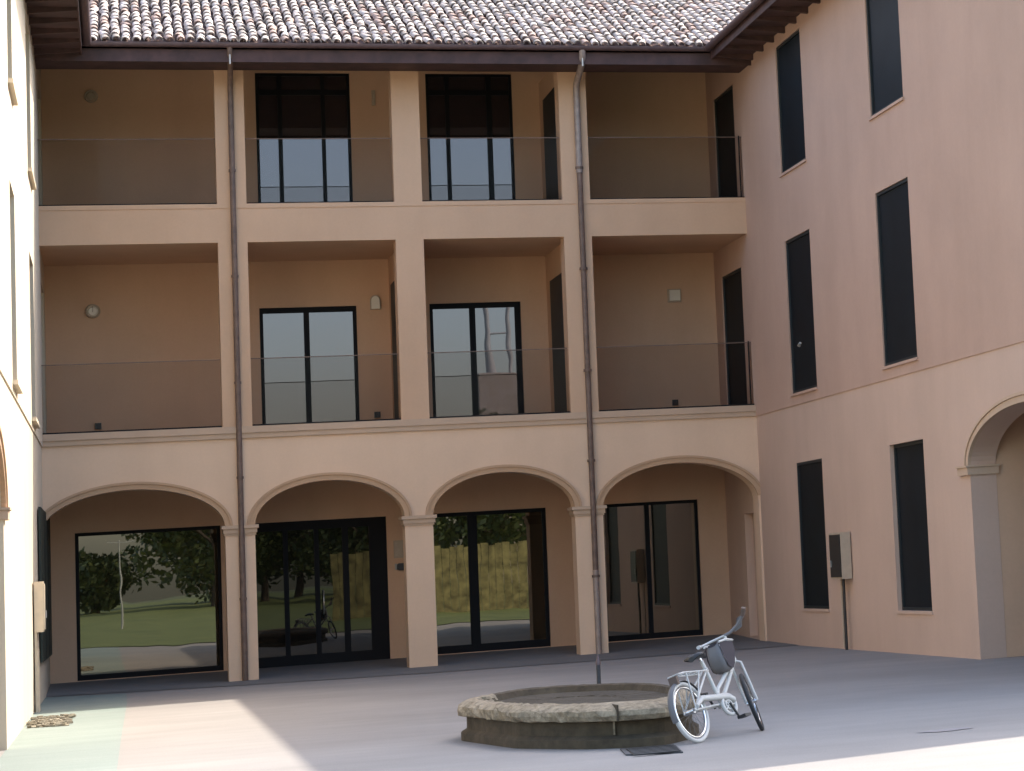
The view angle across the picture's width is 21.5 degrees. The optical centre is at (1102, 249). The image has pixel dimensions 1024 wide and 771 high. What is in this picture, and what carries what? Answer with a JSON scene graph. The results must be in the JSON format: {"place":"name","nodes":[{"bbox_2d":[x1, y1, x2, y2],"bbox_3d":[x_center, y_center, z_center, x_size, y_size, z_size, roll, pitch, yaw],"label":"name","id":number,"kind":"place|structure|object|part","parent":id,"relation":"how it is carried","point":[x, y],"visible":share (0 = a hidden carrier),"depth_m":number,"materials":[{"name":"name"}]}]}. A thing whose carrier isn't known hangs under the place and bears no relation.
{"place":"outdoors","nodes":[
{"label":"outdoors","id":0,"kind":"place"},
{"bbox_2d":[0,693,126,770],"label":"walkway","id":1,"kind":"structure","parent":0,"point":[88,738],"depth_m":27.26,"materials":[{"name":"concrete"}]},
{"bbox_2d":[26,713,75,727],"bbox_3d":[-12.810,5.737,31.327,0.540,0.035,2.742,-1,-7,-21],"label":"patch of stone paving","id":2,"kind":"object","parent":1,"relation":"on","point":[49,721],"visible":1,"depth_m":31.02,"materials":[{"name":"beige stone"}]},
{"bbox_2d":[46,634,795,696],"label":"arcade floor","id":3,"kind":"structure","parent":0,"point":[518,657],"depth_m":41.56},
{"bbox_2d":[0,645,1023,770],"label":"courtyard ground","id":4,"kind":"structure","parent":0,"point":[827,709],"depth_m":25.17,"materials":[{"name":"concrete"}]},
{"bbox_2d":[0,0,90,750],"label":"side wing","id":5,"kind":"structure","parent":4,"relation":"on","point":[29,29],"depth_m":32.40,"materials":[{"name":"beige paint"}]},
{"bbox_2d":[8,78,17,105],"bbox_3d":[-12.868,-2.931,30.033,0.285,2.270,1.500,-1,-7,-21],"label":"window sill","id":6,"kind":"structure","parent":5,"relation":"in","point":[11,84],"depth_m":29.84,"materials":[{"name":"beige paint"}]},
{"bbox_2d":[12,380,22,393],"bbox_3d":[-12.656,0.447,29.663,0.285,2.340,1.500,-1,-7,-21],"label":"window sill","id":7,"kind":"structure","parent":5,"relation":"in","point":[16,384],"depth_m":29.34,"materials":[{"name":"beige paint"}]},
{"bbox_2d":[28,167,35,189],"bbox_3d":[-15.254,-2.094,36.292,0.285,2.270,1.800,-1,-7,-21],"label":"window sill","id":8,"kind":"structure","parent":5,"relation":"in","point":[30,171],"depth_m":36.02,"materials":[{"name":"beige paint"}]},
{"bbox_2d":[32,417,39,428],"bbox_3d":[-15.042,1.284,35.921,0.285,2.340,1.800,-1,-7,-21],"label":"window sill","id":9,"kind":"structure","parent":5,"relation":"in","point":[35,421],"depth_m":35.54,"materials":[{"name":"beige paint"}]},
{"bbox_2d":[34,581,46,712],"bbox_3d":[-14.259,5.331,34.535,0.143,1.730,0.620,-1,-7,-21],"label":"meter cabinet","id":10,"kind":"object","parent":5,"relation":"attached to","point":[40,613],"visible":1,"depth_m":34.30,"materials":[{"name":"beige paint"}]},
{"bbox_3d":[-14.241,4.805,34.618,0.029,0.610,0.570,-1,-7,-21],"label":"door","id":11,"kind":"part","parent":10,"relation":"part of","materials":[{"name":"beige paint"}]},
{"bbox_2d":[34,0,766,683],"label":"arcaded building","id":12,"kind":"structure","parent":4,"relation":"on","point":[516,218],"depth_m":43.24,"materials":[{"name":"beige paint"}]},
{"bbox_2d":[84,90,97,102],"bbox_3d":[-16.937,-2.573,43.042,0.220,0.220,0.109,-1,-7,-21],"label":"wall lamp","id":13,"kind":"object","parent":12,"relation":"attached to","point":[90,96],"visible":1,"depth_m":43.01,"materials":[{"name":"beige glass"}]},
{"bbox_2d":[85,304,99,317],"bbox_3d":[-16.749,1.019,42.634,0.240,0.240,0.109,-1,-7,-21],"label":"wall lamp","id":14,"kind":"object","parent":12,"relation":"attached to","point":[92,310],"visible":1,"depth_m":42.60,"materials":[{"name":"beige glass"}]},
{"bbox_2d":[95,423,100,428],"bbox_3d":[-16.591,2.916,42.465,0.100,0.100,0.064,-1,-7,-21],"label":"wall socket","id":15,"kind":"object","parent":12,"relation":"attached to","point":[97,425],"depth_m":42.44,"materials":[{"name":"black plastic"}]},
{"bbox_2d":[75,525,223,680],"bbox_3d":[-15.757,5.832,42.515,2.260,2.400,0.060,-1,-7,-21],"label":"window","id":16,"kind":"structure","parent":12,"relation":"in","point":[149,601],"depth_m":42.51,"materials":[{"name":"black"}]},
{"bbox_2d":[255,73,352,201],"bbox_3d":[-13.757,-1.729,44.292,1.560,2.640,0.068,-1,-7,-21],"label":"window","id":17,"kind":"structure","parent":12,"relation":"in","point":[288,105],"depth_m":44.31,"materials":[{"name":"black"}]},
{"bbox_2d":[259,306,359,423],"bbox_3d":[-13.533,2.046,43.871,1.590,2.130,0.064,-1,-7,-21],"label":"window","id":18,"kind":"structure","parent":12,"relation":"in","point":[305,389],"depth_m":43.87,"materials":[{"name":"black"}]},
{"bbox_2d":[255,516,389,667],"bbox_3d":[-13.215,5.793,43.425,2.220,2.440,0.146,-1,-7,-21],"label":"entrance door","id":19,"kind":"structure","parent":12,"relation":"in","point":[322,585],"depth_m":43.46,"materials":[{"name":"black"}]},
{"bbox_2d":[371,90,375,104],"bbox_3d":[-12.679,-2.638,44.701,0.060,0.260,0.059,-1,-7,-21],"label":"wall lamp","id":20,"kind":"object","parent":12,"relation":"attached to","point":[373,96],"visible":1,"depth_m":44.68,"materials":[{"name":"beige"}]},
{"bbox_2d":[370,295,380,309],"bbox_3d":[-12.524,0.905,44.265,0.170,0.255,0.099,-1,-7,-21],"label":"wall lamp","id":21,"kind":"object","parent":12,"relation":"attached to","point":[375,304],"visible":1,"depth_m":44.22,"materials":[{"name":"beige glass"}]},
{"bbox_2d":[374,412,380,417],"bbox_3d":[-12.428,2.830,44.063,0.100,0.100,0.064,-1,-7,-21],"label":"wall socket","id":22,"kind":"object","parent":12,"relation":"attached to","point":[377,414],"depth_m":44.04,"materials":[{"name":"black plastic"}]},
{"bbox_2d":[393,540,402,557],"bbox_3d":[-12.031,5.119,43.933,0.160,0.300,0.019,-1,-7,-21],"label":"door plate","id":23,"kind":"object","parent":12,"relation":"attached to","point":[398,548],"depth_m":43.92,"materials":[{"name":"beige"}]},
{"bbox_2d":[395,563,403,569],"bbox_3d":[-11.986,5.414,43.889,0.180,0.120,0.059,-1,-7,-21],"label":"intercom","id":24,"kind":"object","parent":12,"relation":"attached to","point":[399,566],"visible":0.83,"depth_m":43.86,"materials":[{"name":"black plastic"}]},
{"bbox_2d":[425,74,515,199],"bbox_3d":[-11.138,-1.783,45.297,1.490,2.640,0.068,-1,-7,-21],"label":"window","id":25,"kind":"structure","parent":12,"relation":"in","point":[457,105],"depth_m":45.32,"materials":[{"name":"black glass"}]},
{"bbox_2d":[429,302,523,416],"bbox_3d":[-10.924,1.993,44.872,1.560,2.130,0.064,-1,-7,-21],"label":"window","id":26,"kind":"structure","parent":12,"relation":"in","point":[488,382],"depth_m":44.88,"materials":[{"name":"black"}]},
{"bbox_2d":[433,508,550,653],"bbox_3d":[-10.638,5.727,44.482,2.050,2.400,0.064,-1,-7,-21],"label":"window","id":27,"kind":"structure","parent":12,"relation":"in","point":[491,567],"depth_m":44.49,"materials":[{"name":"black"}]},
{"bbox_2d":[603,499,702,641],"bbox_3d":[-7.987,5.672,45.500,1.730,2.400,0.064,-1,-7,-21],"label":"window","id":28,"kind":"structure","parent":12,"relation":"in","point":[652,556],"depth_m":45.51,"materials":[{"name":"black"}]},
{"bbox_2d":[667,289,680,301],"bbox_3d":[-7.682,0.824,46.132,0.240,0.240,0.079,-1,-7,-21],"label":"wall lamp","id":29,"kind":"object","parent":12,"relation":"attached to","point":[673,295],"visible":1,"depth_m":46.10,"materials":[{"name":"beige glass"}]},
{"bbox_2d":[672,400,677,405],"bbox_3d":[-7.630,2.731,45.905,0.100,0.100,0.064,-1,-7,-21],"label":"wall socket","id":30,"kind":"object","parent":12,"relation":"attached to","point":[674,402],"depth_m":45.88,"materials":[{"name":"black plastic"}]},
{"bbox_2d":[457,683,698,749],"bbox_3d":[-4.669,4.149,22.907,1.968,0.388,4.461,-1,-7,-21],"label":"fountain basin","id":31,"kind":"object","parent":4,"relation":"on","point":[604,716],"visible":0.83,"depth_m":21.54,"materials":[{"name":"stone"}]},
{"bbox_2d":[596,655,600,683],"bbox_3d":[-5.022,4.344,25.635,0.050,0.600,0.050,-1,-7,-21],"label":"water spout","id":32,"kind":"object","parent":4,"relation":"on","point":[598,669],"visible":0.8,"depth_m":25.64,"materials":[{"name":"metal"}]},
{"bbox_2d":[620,744,682,755],"bbox_3d":[-3.576,3.968,20.381,0.434,0.022,0.914,-2,-6,-15],"label":"manhole cover","id":33,"kind":"object","parent":4,"relation":"on","point":[662,749],"visible":1,"depth_m":20.24,"materials":[{"name":"metal"}]},
{"bbox_2d":[667,607,763,742],"bbox_3d":[-3.233,3.556,21.568,0.509,1.062,1.547,-5,-6,9],"label":"bicycle","id":34,"kind":"object","parent":4,"relation":"on","point":[718,663],"visible":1,"depth_m":21.53,"materials":[{"name":"grey paint"}]},
{"bbox_2d":[704,0,1023,658],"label":"side wing","id":35,"kind":"structure","parent":4,"relation":"on","point":[869,279],"depth_m":36.56,"materials":[{"name":"paint"}]},
{"bbox_2d":[714,86,737,196],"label":"window","id":36,"kind":"structure","parent":35,"relation":"in","point":[724,109],"depth_m":45.58,"materials":[{"name":"black glass"}]},
{"bbox_2d":[722,268,747,404],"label":"window","id":37,"kind":"structure","parent":35,"relation":"in","point":[732,282],"depth_m":45.22,"materials":[{"name":"black glass"}]},
{"bbox_2d":[752,513,759,634],"bbox_3d":[-5.823,5.586,44.296,0.160,2.140,0.840,-1,-7,-21],"label":"niche door","id":38,"kind":"structure","parent":35,"relation":"in","point":[752,513],"depth_m":44.56,"materials":[{"name":"beige paint"}]},
{"bbox_2d":[776,29,806,177],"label":"window","id":39,"kind":"structure","parent":35,"relation":"in","point":[788,52],"depth_m":41.15,"materials":[{"name":"paint"}]},
{"bbox_2d":[786,230,817,396],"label":"window","id":40,"kind":"structure","parent":35,"relation":"in","point":[804,375],"depth_m":40.79,"materials":[{"name":"paint"}]},
{"bbox_2d":[797,458,829,611],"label":"window","id":41,"kind":"structure","parent":35,"relation":"in","point":[809,473],"depth_m":40.37,"materials":[{"name":"black"}]},
{"bbox_2d":[829,532,851,649],"bbox_3d":[-3.894,5.092,38.335,0.178,1.740,0.640,-1,-7,-21],"label":"meter cabinet","id":42,"kind":"object","parent":35,"relation":"attached to","point":[840,556],"visible":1,"depth_m":38.21,"materials":[{"name":"grey metal"}]},
{"bbox_3d":[-3.998,4.574,38.370,0.029,0.630,0.590,-1,-7,-21],"label":"door","id":43,"kind":"part","parent":42,"relation":"part of","materials":[{"name":"black plastic"}]},
{"bbox_2d":[866,0,903,120],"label":"window","id":44,"kind":"structure","parent":35,"relation":"in","point":[884,48],"depth_m":36.15,"materials":[{"name":"paint"}]},
{"bbox_2d":[876,177,918,369],"bbox_3d":[-2.853,0.351,35.677,0.099,2.510,1.740,-1,-7,-21],"label":"window","id":45,"kind":"structure","parent":35,"relation":"in","point":[893,215],"depth_m":35.77,"materials":[{"name":"paint"}]},
{"bbox_2d":[893,439,933,614],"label":"window","id":46,"kind":"structure","parent":35,"relation":"in","point":[914,558],"depth_m":35.47,"materials":[{"name":"black"}]},
{"bbox_2d":[915,727,971,732],"bbox_3d":[-1.268,3.859,20.651,0.495,0.001,0.281,-1,-7,-21],"label":"damp patch","id":47,"kind":"object","parent":4,"relation":"on","point":[947,729],"visible":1,"depth_m":20.66,"materials":[{"name":"grey"}]}
]}

